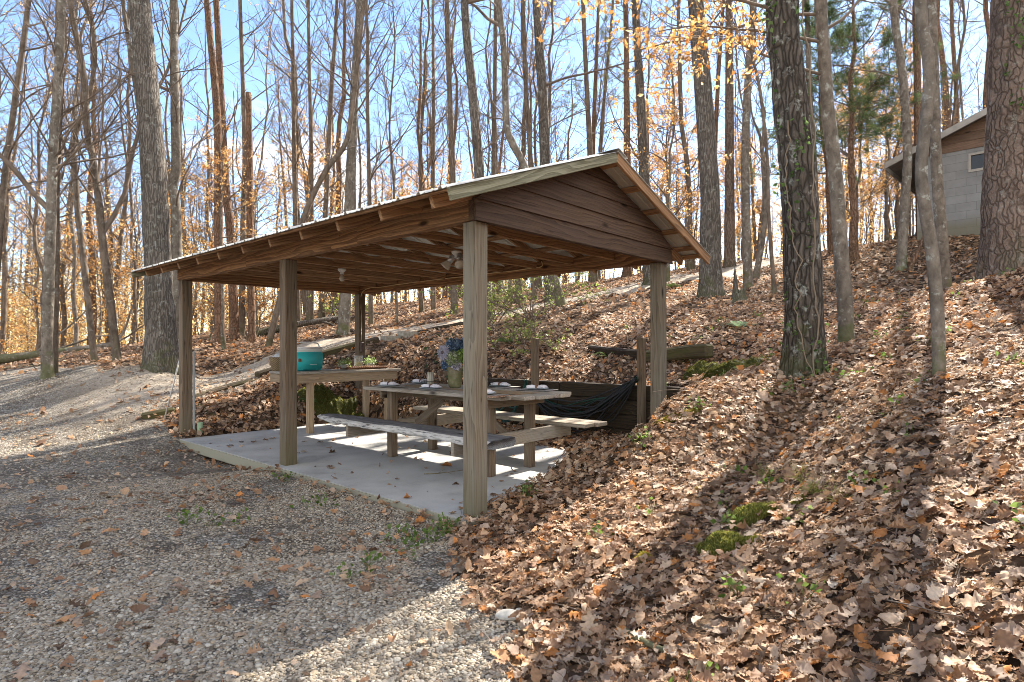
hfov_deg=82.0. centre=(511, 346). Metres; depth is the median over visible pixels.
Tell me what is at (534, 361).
garden post
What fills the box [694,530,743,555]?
moss cushion
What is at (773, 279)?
sapling
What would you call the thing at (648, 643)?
fallen branch
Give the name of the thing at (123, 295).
beech sapling
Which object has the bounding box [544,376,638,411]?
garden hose
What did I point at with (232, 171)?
bare tree
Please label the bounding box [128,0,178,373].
tree
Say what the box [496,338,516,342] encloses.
fern
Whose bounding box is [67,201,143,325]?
beech sapling
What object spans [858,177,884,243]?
beech sapling
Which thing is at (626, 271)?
pine
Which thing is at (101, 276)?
bare tree
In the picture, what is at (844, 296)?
bare tree
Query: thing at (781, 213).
bare tree
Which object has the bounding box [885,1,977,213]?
bare tree
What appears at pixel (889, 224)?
bare tree
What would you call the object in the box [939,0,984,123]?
pine
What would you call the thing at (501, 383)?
napkin
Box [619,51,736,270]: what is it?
beech sapling
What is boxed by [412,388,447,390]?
placemat
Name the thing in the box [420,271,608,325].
shrub
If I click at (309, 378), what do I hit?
serving counter
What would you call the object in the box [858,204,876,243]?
beech sapling
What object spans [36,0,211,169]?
bare tree
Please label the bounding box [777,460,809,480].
grass tuft
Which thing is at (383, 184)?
bare tree
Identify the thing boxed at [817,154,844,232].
beech sapling
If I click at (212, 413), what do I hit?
fallen branch
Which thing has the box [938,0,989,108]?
pine
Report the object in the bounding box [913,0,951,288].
bare tree
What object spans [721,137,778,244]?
beech sapling
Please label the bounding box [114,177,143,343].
bare tree
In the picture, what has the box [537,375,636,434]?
hammock
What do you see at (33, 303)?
beech sapling
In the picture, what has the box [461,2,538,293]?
bare tree
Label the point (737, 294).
broken stump
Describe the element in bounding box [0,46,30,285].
bare tree
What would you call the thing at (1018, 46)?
ivy vine
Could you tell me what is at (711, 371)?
moss cushion
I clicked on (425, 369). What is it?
wire lantern
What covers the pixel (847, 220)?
beech sapling
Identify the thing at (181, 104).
bare tree
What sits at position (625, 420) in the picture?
retaining wall
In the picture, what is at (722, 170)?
beech sapling
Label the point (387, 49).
bare tree
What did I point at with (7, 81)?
bare tree
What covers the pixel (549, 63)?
bare tree
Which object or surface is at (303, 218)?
leaning tree
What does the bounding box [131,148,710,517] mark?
picnic shelter
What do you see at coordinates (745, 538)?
moss cushion
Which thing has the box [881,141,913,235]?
beech sapling
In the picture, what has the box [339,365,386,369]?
serving tray
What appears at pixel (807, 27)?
bare tree
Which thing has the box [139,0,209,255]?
bare tree
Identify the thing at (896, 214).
bare tree
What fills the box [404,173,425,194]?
beech sapling
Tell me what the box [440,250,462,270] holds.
ceiling lamp
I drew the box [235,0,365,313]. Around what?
bare tree
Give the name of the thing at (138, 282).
bare tree
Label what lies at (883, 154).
bare tree
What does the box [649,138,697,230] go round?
beech sapling
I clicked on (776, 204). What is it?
beech sapling
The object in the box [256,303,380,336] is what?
fallen log
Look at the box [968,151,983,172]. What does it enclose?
window
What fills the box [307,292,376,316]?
shrub
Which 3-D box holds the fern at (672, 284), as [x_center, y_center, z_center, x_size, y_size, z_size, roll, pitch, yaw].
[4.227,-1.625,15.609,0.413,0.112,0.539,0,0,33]
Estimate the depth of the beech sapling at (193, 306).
18.73 m
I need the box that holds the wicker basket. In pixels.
[269,357,279,370]
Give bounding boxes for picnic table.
[317,384,606,476]
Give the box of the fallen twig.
[424,470,461,473]
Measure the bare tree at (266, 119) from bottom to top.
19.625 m
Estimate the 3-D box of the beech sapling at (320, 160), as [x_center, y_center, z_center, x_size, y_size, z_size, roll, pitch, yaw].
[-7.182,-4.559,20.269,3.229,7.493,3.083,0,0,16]
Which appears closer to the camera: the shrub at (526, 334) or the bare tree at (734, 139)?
the shrub at (526, 334)
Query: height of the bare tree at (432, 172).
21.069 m
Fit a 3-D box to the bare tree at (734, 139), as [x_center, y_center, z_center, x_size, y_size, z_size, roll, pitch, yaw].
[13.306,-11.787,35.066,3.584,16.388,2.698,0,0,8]
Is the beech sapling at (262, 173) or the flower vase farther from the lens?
the beech sapling at (262, 173)
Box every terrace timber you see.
[588,345,636,360]
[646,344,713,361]
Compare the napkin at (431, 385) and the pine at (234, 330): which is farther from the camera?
the pine at (234, 330)
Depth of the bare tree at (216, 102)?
15.91 m
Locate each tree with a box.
[0,0,35,262]
[0,0,66,291]
[0,0,78,304]
[0,0,127,272]
[0,0,140,350]
[0,0,174,378]
[0,3,69,364]
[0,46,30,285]
[2,0,136,373]
[2,0,246,361]
[9,0,119,311]
[11,0,138,346]
[12,164,59,362]
[15,0,125,346]
[17,0,169,362]
[23,184,99,346]
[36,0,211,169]
[60,19,137,342]
[64,36,140,343]
[65,0,162,341]
[80,98,126,329]
[94,0,143,343]
[96,0,250,344]
[96,87,169,342]
[98,132,143,344]
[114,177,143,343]
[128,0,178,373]
[129,47,212,283]
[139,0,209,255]
[152,3,204,251]
[161,111,196,252]
[180,4,239,331]
[180,135,210,334]
[183,140,212,333]
[188,172,208,306]
[188,178,225,328]
[191,140,229,297]
[192,0,256,344]
[192,77,266,288]
[223,0,309,335]
[231,0,301,325]
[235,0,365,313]
[252,43,343,220]
[253,0,333,320]
[254,0,373,317]
[256,8,314,231]
[263,0,341,319]
[264,0,425,347]
[264,152,292,304]
[275,0,412,335]
[280,0,348,218]
[300,84,336,308]
[312,0,440,324]
[324,11,378,305]
[328,1,395,210]
[365,35,411,199]
[370,93,398,303]
[380,118,413,301]
[384,0,469,312]
[397,0,489,310]
[397,70,447,191]
[419,0,566,306]
[423,66,446,188]
[425,0,494,314]
[436,0,592,321]
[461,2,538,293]
[462,34,513,175]
[463,39,506,173]
[467,0,533,301]
[471,0,576,300]
[478,0,552,300]
[485,0,551,292]
[495,0,688,301]
[497,117,518,289]
[499,1,587,288]
[512,0,578,288]
[513,0,595,165]
[538,104,570,165]
[576,10,633,281]
[577,16,619,151]
[578,0,666,285]
[586,0,907,343]
[623,0,664,273]
[631,0,695,213]
[640,0,724,270]
[649,99,692,215]
[653,0,726,298]
[693,3,779,258]
[697,22,740,234]
[714,15,761,232]
[718,72,761,238]
[724,0,812,289]
[730,72,775,278]
[734,0,846,254]
[739,40,781,258]
[769,89,782,254]
[803,0,911,271]
[845,0,912,238]
[859,21,921,240]
[869,57,912,211]
[874,1,982,135]
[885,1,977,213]
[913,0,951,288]
[914,0,945,375]
[921,0,988,130]
[921,1,985,118]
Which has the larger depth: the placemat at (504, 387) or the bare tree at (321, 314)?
the bare tree at (321, 314)
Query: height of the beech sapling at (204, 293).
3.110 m
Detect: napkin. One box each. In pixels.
[380,381,397,384]
[413,379,426,381]
[421,384,441,387]
[490,382,509,385]
[526,384,547,388]
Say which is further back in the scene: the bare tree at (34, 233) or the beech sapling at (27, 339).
the beech sapling at (27, 339)
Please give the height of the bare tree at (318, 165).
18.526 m
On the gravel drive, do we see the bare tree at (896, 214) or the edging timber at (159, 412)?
the edging timber at (159, 412)
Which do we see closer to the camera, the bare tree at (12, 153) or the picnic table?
the picnic table
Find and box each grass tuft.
[748,461,780,477]
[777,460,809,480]
[796,471,831,493]
[813,473,853,502]
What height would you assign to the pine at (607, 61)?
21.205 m
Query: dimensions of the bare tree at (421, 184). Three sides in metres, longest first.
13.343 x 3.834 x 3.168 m
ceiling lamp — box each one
[338,268,345,280]
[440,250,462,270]
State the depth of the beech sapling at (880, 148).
23.86 m
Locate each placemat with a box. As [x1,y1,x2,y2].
[375,385,406,387]
[403,383,439,384]
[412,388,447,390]
[458,394,505,395]
[488,386,518,387]
[517,388,557,390]
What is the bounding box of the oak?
[503,0,828,381]
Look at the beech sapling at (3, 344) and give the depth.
17.62 m
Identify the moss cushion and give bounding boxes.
[297,383,344,422]
[343,397,369,416]
[634,550,653,562]
[652,407,701,424]
[682,360,718,380]
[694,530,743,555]
[702,356,769,380]
[725,500,778,529]
[742,532,762,544]
[790,493,807,504]
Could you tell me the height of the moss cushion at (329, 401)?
0.757 m
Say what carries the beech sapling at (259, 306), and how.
on the ground
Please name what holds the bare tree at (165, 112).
on the ground
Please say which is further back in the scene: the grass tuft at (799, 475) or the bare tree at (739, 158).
the bare tree at (739, 158)
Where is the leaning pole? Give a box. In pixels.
[163,361,178,423]
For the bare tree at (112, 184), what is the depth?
39.22 m
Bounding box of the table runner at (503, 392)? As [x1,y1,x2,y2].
[401,385,537,394]
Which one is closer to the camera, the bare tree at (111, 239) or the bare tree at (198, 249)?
the bare tree at (111, 239)
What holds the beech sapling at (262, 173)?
on the ground
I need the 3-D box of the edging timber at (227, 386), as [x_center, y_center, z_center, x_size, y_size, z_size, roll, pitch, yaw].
[-4.964,0.786,10.235,0.216,0.437,1.206,0,0,36]
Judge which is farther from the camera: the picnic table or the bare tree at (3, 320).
the bare tree at (3, 320)
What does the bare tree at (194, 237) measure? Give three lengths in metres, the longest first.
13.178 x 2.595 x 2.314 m
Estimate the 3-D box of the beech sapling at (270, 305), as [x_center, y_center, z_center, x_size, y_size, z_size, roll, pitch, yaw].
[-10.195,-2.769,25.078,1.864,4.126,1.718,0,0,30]
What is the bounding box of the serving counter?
[269,368,400,433]
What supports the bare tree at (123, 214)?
on the ground
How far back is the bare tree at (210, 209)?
31.09 m
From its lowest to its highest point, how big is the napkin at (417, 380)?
0.054 m
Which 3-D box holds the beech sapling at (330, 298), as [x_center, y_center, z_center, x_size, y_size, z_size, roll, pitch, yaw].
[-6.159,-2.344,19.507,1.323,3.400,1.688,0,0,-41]
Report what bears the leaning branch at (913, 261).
on the ground
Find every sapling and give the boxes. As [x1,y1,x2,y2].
[0,242,23,337]
[0,289,19,332]
[0,326,6,352]
[1,175,82,338]
[4,312,30,364]
[7,244,85,350]
[7,292,40,351]
[8,302,40,352]
[33,251,124,346]
[60,241,143,340]
[61,187,131,317]
[65,229,138,343]
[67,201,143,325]
[96,307,129,342]
[167,113,289,349]
[168,178,238,318]
[192,282,207,334]
[196,237,228,339]
[211,216,274,308]
[226,286,266,318]
[230,146,292,324]
[238,287,277,330]
[244,287,275,335]
[259,289,276,313]
[261,107,343,319]
[314,177,344,309]
[314,291,338,322]
[335,0,426,321]
[357,140,416,302]
[372,156,428,301]
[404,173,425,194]
[414,137,484,298]
[609,15,740,281]
[616,129,677,192]
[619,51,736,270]
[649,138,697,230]
[650,99,738,266]
[653,147,699,269]
[672,147,723,262]
[696,189,723,243]
[717,136,761,230]
[720,0,820,294]
[721,129,781,259]
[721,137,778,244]
[750,198,777,258]
[758,158,782,231]
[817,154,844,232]
[817,157,826,234]
[818,47,898,242]
[819,96,894,233]
[819,179,849,231]
[823,84,878,202]
[823,151,866,226]
[838,17,945,240]
[844,59,947,231]
[855,83,913,240]
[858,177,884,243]
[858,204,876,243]
[863,82,941,235]
[874,97,943,213]
[877,184,914,233]
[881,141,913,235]
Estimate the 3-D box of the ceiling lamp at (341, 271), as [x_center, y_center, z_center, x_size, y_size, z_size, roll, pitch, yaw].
[-2.274,-0.956,7.871,0.110,0.170,0.110,0,0,42]
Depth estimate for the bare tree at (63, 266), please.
23.88 m
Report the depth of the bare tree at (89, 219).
23.18 m
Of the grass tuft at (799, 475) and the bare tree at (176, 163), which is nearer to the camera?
the grass tuft at (799, 475)
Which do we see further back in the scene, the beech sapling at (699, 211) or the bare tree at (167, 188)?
the bare tree at (167, 188)
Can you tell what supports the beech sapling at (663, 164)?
on the ground
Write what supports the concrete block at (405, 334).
on the ground
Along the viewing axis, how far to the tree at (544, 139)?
16.88 m
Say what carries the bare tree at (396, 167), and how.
on the ground
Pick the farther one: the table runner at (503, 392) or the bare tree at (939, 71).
the bare tree at (939, 71)
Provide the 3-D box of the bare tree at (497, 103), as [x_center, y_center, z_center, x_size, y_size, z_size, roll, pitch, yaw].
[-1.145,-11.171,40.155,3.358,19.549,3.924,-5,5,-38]
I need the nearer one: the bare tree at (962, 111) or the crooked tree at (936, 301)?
the crooked tree at (936, 301)
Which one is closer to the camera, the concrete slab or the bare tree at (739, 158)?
the concrete slab
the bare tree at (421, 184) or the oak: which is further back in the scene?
the bare tree at (421, 184)
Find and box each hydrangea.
[441,360,450,370]
[445,351,460,366]
[446,337,460,351]
[451,363,461,369]
[456,349,462,363]
[457,338,462,350]
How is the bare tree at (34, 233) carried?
on the ground
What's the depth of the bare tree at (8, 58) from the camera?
21.87 m
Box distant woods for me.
[0,0,989,363]
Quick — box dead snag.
[245,92,256,342]
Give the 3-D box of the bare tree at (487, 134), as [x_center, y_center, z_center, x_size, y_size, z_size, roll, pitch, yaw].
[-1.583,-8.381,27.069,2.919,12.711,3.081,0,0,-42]
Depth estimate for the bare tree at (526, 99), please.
18.94 m
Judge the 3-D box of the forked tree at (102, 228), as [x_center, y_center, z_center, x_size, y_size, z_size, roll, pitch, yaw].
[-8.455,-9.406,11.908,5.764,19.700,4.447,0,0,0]
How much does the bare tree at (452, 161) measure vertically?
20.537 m
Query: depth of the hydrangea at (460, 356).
6.88 m
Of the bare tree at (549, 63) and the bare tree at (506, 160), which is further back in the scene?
the bare tree at (506, 160)
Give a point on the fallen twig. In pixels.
(442, 472)
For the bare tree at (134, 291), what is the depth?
22.24 m
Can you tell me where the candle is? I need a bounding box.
[427,372,433,383]
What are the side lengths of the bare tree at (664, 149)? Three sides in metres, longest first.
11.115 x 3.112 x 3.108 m
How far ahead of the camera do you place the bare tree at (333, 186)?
36.25 m
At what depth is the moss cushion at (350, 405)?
10.45 m
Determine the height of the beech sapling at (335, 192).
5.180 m
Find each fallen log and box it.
[0,289,143,363]
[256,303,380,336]
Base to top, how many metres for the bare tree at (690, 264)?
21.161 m
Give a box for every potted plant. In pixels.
[336,357,350,367]
[362,355,377,365]
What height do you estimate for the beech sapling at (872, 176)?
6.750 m
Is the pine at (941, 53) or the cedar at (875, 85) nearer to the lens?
the cedar at (875, 85)
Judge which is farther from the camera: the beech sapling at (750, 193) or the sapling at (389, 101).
the beech sapling at (750, 193)
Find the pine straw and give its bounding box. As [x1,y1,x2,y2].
[0,268,1023,681]
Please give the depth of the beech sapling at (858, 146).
27.81 m
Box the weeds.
[167,267,1023,681]
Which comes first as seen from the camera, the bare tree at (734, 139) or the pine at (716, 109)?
the pine at (716, 109)
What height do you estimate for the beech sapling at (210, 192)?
5.955 m
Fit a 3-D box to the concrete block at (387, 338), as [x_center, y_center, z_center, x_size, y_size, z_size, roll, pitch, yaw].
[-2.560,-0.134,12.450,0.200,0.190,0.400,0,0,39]
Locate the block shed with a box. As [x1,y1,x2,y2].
[884,107,986,239]
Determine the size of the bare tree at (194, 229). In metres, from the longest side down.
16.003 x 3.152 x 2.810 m
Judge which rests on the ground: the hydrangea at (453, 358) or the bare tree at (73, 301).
the bare tree at (73, 301)
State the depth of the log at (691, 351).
8.46 m
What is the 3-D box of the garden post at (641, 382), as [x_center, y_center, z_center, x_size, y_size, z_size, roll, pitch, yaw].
[1.686,0.627,7.663,0.093,1.484,0.095,0,0,42]
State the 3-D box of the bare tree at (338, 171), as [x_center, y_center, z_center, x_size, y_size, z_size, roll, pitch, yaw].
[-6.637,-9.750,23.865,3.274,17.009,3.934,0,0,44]
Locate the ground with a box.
[2,235,1023,681]
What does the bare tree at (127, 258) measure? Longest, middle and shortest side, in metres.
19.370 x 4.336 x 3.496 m
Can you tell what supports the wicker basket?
on the serving counter
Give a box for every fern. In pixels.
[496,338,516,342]
[666,283,678,286]
[720,321,757,327]
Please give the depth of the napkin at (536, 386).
6.57 m
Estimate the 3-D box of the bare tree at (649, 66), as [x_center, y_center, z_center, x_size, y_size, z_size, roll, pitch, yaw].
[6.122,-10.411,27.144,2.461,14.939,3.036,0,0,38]
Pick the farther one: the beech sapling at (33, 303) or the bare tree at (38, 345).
the beech sapling at (33, 303)
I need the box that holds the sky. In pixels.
[0,0,989,346]
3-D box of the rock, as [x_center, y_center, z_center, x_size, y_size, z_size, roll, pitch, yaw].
[-0.022,1.354,2.974,0.129,0.044,0.105,0,0,0]
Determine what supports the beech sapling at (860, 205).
on the ground
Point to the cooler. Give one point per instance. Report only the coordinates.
(309, 358)
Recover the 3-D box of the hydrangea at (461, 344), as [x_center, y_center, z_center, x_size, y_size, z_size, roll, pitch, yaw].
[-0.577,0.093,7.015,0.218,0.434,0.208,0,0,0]
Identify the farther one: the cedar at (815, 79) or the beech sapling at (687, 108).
the beech sapling at (687, 108)
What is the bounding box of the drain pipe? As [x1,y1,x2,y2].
[197,422,202,432]
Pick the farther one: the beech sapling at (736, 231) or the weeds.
the beech sapling at (736, 231)
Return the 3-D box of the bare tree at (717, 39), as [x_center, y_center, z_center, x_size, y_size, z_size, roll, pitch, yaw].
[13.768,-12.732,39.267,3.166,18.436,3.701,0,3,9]
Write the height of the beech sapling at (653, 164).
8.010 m
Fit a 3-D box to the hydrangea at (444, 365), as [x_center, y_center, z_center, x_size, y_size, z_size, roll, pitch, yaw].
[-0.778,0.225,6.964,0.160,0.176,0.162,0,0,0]
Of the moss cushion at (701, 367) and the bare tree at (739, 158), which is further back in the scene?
the bare tree at (739, 158)
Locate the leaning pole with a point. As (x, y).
(171, 390)
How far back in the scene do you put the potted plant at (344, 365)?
9.69 m
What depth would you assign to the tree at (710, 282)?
13.32 m
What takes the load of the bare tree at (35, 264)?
on the ground
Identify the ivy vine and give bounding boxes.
[760,0,830,379]
[996,0,1023,109]
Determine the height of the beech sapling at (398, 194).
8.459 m
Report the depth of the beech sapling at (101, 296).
27.60 m
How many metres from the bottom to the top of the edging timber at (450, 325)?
0.430 m
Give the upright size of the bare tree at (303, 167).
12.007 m
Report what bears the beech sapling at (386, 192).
on the ground
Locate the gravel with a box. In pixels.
[0,334,524,681]
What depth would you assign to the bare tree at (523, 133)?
22.03 m
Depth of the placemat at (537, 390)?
6.58 m
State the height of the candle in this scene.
0.166 m
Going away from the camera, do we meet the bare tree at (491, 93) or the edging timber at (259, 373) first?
the edging timber at (259, 373)
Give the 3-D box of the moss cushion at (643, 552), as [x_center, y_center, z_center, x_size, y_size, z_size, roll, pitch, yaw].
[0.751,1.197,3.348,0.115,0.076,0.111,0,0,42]
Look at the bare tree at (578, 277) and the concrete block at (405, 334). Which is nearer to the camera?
the concrete block at (405, 334)
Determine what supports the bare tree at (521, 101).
on the ground
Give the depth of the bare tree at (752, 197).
27.42 m
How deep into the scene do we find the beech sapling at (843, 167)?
22.32 m
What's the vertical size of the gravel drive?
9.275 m
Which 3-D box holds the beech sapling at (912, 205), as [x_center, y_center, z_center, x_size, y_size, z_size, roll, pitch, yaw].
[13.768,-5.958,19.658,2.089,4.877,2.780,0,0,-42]
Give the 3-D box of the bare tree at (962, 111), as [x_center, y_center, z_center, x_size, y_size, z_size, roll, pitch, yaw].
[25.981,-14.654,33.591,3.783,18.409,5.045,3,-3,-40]
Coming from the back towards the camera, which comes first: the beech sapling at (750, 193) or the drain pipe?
the beech sapling at (750, 193)
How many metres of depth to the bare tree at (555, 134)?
36.41 m
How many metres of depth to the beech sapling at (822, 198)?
23.08 m
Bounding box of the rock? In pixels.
[495,609,519,620]
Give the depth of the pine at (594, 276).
21.94 m
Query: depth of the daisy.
6.91 m
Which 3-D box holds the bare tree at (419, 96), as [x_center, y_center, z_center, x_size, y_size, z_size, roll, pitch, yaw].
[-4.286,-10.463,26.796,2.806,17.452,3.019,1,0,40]
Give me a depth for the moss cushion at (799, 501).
3.44 m
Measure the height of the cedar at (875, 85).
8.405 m
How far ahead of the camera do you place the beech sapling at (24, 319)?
32.98 m
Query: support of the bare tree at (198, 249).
on the ground
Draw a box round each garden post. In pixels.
[531,338,538,424]
[637,338,645,430]
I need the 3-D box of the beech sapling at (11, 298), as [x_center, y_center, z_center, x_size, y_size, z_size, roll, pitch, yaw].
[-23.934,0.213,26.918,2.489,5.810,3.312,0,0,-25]
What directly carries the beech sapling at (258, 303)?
on the ground
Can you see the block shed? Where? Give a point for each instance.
(962, 144)
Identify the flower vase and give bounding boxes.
[423,333,462,387]
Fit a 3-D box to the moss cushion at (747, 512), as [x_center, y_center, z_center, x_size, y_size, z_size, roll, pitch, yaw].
[1.427,1.000,3.498,0.315,0.187,0.191,0,0,0]
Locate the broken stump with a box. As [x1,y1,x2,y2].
[731,264,747,302]
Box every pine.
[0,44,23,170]
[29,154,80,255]
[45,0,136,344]
[159,0,240,339]
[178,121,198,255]
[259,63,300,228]
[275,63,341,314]
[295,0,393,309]
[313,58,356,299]
[363,138,387,302]
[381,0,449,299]
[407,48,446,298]
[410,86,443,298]
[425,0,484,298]
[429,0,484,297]
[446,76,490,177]
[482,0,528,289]
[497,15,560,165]
[541,0,632,281]
[551,0,652,278]
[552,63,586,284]
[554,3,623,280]
[590,0,684,278]
[660,0,749,267]
[712,0,724,145]
[843,0,945,234]
[854,30,882,243]
[905,0,949,129]
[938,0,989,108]
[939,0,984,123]
[974,0,1023,281]
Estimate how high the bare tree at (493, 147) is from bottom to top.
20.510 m
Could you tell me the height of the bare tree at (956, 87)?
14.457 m
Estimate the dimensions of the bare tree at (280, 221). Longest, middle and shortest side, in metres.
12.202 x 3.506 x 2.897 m
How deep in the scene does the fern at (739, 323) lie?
9.24 m
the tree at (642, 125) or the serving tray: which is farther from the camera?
the tree at (642, 125)
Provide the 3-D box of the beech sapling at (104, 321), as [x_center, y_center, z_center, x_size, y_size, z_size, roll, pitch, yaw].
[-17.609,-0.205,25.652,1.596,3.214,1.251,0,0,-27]
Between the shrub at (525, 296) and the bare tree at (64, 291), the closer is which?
the shrub at (525, 296)
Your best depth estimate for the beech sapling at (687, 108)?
26.95 m
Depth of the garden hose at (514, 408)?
9.06 m
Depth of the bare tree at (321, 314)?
19.93 m
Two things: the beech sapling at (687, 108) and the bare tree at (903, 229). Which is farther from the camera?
the beech sapling at (687, 108)
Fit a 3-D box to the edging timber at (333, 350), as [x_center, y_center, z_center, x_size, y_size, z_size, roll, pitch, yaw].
[-3.324,0.061,11.883,1.357,0.534,0.214,0,0,-34]
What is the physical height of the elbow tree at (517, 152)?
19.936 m
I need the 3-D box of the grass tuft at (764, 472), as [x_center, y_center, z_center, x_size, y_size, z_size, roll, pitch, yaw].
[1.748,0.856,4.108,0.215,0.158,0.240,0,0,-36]
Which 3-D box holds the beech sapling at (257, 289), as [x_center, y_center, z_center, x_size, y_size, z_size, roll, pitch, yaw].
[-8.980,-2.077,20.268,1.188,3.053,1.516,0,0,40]
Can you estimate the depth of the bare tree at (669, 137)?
33.45 m
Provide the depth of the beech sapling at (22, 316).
29.52 m
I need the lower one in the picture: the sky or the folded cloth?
the folded cloth
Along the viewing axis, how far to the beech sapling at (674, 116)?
16.72 m
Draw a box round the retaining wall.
[487,378,684,434]
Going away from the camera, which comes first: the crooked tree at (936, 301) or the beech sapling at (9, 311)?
the crooked tree at (936, 301)
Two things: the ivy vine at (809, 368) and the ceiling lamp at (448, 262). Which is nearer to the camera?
the ivy vine at (809, 368)
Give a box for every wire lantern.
[421,359,439,384]
[487,359,492,386]
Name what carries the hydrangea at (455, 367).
in the flower vase
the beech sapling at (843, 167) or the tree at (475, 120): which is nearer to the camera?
the tree at (475, 120)
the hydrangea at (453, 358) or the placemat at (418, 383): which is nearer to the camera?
the hydrangea at (453, 358)
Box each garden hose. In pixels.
[496,379,527,422]
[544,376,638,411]
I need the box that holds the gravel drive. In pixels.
[0,258,782,681]
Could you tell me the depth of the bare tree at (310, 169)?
19.94 m
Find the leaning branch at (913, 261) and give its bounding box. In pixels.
[907,236,922,270]
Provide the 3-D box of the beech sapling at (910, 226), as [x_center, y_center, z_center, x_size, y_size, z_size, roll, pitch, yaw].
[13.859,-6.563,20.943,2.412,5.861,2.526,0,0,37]
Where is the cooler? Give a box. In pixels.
[297,342,322,370]
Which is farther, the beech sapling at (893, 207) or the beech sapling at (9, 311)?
the beech sapling at (893, 207)
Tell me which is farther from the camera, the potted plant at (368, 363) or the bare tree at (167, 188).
the bare tree at (167, 188)
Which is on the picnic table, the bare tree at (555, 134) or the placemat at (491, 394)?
the placemat at (491, 394)
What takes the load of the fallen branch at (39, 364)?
on the ground
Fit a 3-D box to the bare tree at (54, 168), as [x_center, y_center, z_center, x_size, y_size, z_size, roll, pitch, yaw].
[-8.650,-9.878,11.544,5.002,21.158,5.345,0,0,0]
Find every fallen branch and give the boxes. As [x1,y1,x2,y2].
[3,354,69,368]
[197,402,217,417]
[624,628,690,664]
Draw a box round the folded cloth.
[487,394,517,397]
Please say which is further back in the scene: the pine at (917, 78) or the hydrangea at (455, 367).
the pine at (917, 78)
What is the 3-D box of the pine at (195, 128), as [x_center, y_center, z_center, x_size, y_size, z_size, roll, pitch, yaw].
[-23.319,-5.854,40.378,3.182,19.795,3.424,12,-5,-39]
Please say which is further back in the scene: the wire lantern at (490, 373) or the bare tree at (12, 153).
the bare tree at (12, 153)
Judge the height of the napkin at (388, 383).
0.054 m
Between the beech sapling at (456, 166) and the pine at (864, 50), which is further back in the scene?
the pine at (864, 50)
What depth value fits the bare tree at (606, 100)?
35.75 m
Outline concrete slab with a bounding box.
[179,423,570,525]
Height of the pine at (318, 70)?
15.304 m
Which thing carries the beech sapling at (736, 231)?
on the ground
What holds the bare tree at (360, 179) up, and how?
on the ground
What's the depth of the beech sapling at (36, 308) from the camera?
20.46 m
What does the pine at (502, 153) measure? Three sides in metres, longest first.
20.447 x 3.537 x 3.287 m
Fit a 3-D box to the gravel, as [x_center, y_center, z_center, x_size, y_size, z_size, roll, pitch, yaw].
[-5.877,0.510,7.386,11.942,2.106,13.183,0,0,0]
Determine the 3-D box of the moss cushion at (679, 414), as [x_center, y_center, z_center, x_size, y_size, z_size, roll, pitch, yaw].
[1.536,0.652,5.452,0.500,0.186,0.140,0,0,0]
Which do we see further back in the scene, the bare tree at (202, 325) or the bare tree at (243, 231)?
the bare tree at (202, 325)
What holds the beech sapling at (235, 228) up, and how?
on the ground
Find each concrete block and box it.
[380,336,400,341]
[397,331,417,338]
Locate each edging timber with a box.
[141,407,175,418]
[192,378,257,397]
[255,367,271,377]
[322,337,379,357]
[418,322,462,331]
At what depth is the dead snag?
15.93 m
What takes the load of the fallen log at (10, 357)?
on the ground
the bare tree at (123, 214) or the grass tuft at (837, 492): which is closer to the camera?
the grass tuft at (837, 492)
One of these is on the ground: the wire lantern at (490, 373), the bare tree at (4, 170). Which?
the bare tree at (4, 170)
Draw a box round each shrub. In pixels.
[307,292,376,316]
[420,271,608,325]
[438,279,539,323]
[487,313,571,356]
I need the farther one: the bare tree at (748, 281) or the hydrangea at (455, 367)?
the bare tree at (748, 281)
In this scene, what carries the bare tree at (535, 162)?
on the ground
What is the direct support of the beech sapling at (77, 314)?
on the ground
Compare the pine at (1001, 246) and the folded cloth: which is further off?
the pine at (1001, 246)
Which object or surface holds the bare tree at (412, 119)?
on the ground
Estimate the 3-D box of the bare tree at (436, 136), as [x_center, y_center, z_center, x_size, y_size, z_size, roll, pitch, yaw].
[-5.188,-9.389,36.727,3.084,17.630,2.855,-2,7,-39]
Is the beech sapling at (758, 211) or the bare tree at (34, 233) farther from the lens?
the beech sapling at (758, 211)
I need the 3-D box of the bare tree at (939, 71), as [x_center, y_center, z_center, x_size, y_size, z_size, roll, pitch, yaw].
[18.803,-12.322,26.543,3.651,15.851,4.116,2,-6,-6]
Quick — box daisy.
[437,345,449,361]
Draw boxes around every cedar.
[736,1,898,252]
[762,0,963,261]
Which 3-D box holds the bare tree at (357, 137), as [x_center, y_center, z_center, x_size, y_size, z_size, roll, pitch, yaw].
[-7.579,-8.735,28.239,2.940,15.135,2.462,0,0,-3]
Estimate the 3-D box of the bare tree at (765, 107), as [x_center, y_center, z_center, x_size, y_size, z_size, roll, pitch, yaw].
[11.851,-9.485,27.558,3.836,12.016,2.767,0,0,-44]
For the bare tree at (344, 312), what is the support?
on the ground
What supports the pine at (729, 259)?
on the ground

